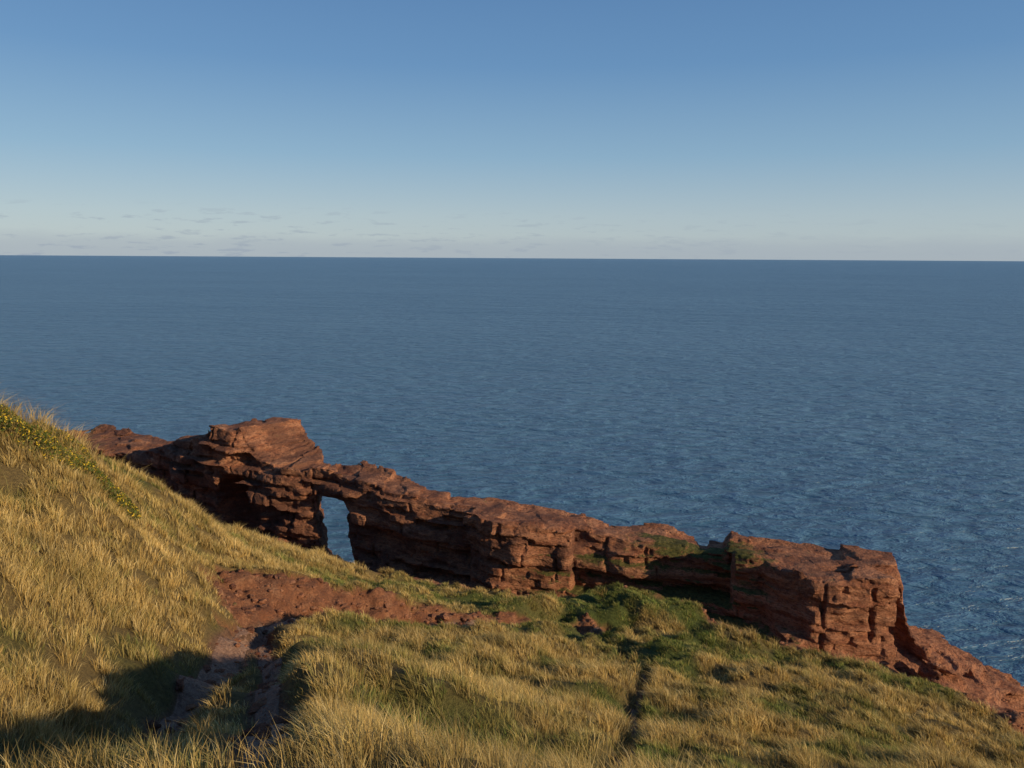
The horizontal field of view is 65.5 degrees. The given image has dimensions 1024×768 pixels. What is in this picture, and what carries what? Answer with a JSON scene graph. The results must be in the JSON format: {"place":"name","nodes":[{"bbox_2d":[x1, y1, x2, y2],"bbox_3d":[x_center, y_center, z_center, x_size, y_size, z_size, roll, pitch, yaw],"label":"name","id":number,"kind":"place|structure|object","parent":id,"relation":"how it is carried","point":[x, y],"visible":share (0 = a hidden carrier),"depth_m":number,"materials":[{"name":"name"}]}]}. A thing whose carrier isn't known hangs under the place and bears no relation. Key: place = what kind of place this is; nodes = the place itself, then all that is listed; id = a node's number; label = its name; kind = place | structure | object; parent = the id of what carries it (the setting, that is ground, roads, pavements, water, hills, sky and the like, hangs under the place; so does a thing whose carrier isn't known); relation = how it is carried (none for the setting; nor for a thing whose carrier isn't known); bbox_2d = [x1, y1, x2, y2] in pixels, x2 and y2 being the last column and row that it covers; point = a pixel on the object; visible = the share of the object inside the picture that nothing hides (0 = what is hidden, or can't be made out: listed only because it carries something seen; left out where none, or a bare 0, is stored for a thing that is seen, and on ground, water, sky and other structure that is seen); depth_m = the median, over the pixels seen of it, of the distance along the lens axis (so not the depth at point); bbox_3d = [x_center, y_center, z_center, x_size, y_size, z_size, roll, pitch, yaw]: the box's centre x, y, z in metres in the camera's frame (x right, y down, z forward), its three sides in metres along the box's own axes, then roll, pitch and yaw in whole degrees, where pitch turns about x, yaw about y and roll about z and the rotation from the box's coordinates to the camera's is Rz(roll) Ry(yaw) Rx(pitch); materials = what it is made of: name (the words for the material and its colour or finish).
{"place":"outdoors","nodes":[
{"label":"outdoors","id":0,"kind":"place"},
{"bbox_2d":[0,255,1023,686],"bbox_3d":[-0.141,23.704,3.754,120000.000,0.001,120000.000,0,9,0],"label":"sea","id":1,"kind":"structure","parent":0,"point":[872,405],"depth_m":156.72,"materials":[{"name":"liquid"}]},
{"bbox_2d":[0,424,1023,767],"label":"ground","id":2,"kind":"structure","parent":0,"point":[162,694],"depth_m":19.63,"materials":[{"name":"green plant"}]},
{"bbox_2d":[0,403,83,473],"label":"gorse bush","id":3,"kind":"object","parent":2,"relation":"on","point":[45,439],"visible":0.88,"depth_m":20.73,"materials":[{"name":"green plant"}]},
{"bbox_2d":[32,420,98,469],"bbox_3d":[-13.012,1.891,23.195,1.873,1.829,1.477,0,9,0],"label":"gorse bush","id":4,"kind":"object","parent":2,"relation":"on","point":[77,449],"visible":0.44,"depth_m":23.06,"materials":[{"name":"green plant"}]},
{"bbox_2d":[57,446,117,498],"bbox_3d":[-11.916,2.601,22.298,1.885,2.036,1.466,0,9,0],"label":"gorse bush","id":5,"kind":"object","parent":2,"relation":"on","point":[87,465],"visible":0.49,"depth_m":21.84,"materials":[{"name":"green plant"}]},
{"bbox_2d":[0,381,198,548],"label":"tall grass","id":6,"kind":"structure","parent":2,"relation":"on","point":[39,421],"depth_m":22.86,"materials":[{"name":"green plant"}]},
{"bbox_2d":[91,470,141,520],"bbox_3d":[-11.007,3.136,22.168,1.381,1.672,1.060,0,9,0],"label":"gorse bush","id":7,"kind":"object","parent":2,"relation":"on","point":[121,495],"visible":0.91,"depth_m":21.99,"materials":[{"name":"green plant"}]},
{"bbox_2d":[240,646,287,767],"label":"footpath","id":8,"kind":"structure","parent":2,"relation":"on","point":[270,710],"depth_m":11.34,"materials":[{"name":"brown soil"}]},
{"bbox_2d":[134,618,598,756],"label":"footpath","id":9,"kind":"structure","parent":2,"relation":"on","point":[225,659],"depth_m":18.12,"materials":[{"name":"brown soil"}]},
{"bbox_2d":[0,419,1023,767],"bbox_3d":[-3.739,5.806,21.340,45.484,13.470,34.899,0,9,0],"label":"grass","id":10,"kind":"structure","parent":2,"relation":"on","point":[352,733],"depth_m":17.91,"materials":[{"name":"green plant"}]},
{"bbox_2d":[144,569,1023,767],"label":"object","id":11,"kind":"object","parent":2,"relation":"on","point":[260,730],"visible":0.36,"depth_m":22.25,"materials":[{"name":"brown soil"}]},
{"bbox_2d":[617,674,649,767],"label":"footpath","id":12,"kind":"structure","parent":2,"relation":"on","point":[633,716],"depth_m":20.22,"materials":[{"name":"brown soil"}]},
{"bbox_2d":[0,0,1023,260],"label":"sky","id":13,"kind":"structure","parent":0,"point":[568,129],"materials":[{"name":"blue"}]},
{"bbox_2d":[64,417,1023,712],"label":"sandstone arch headland","id":14,"kind":"structure","parent":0,"point":[274,477],"depth_m":39.02,"materials":[{"name":"brown stone"}]}
]}

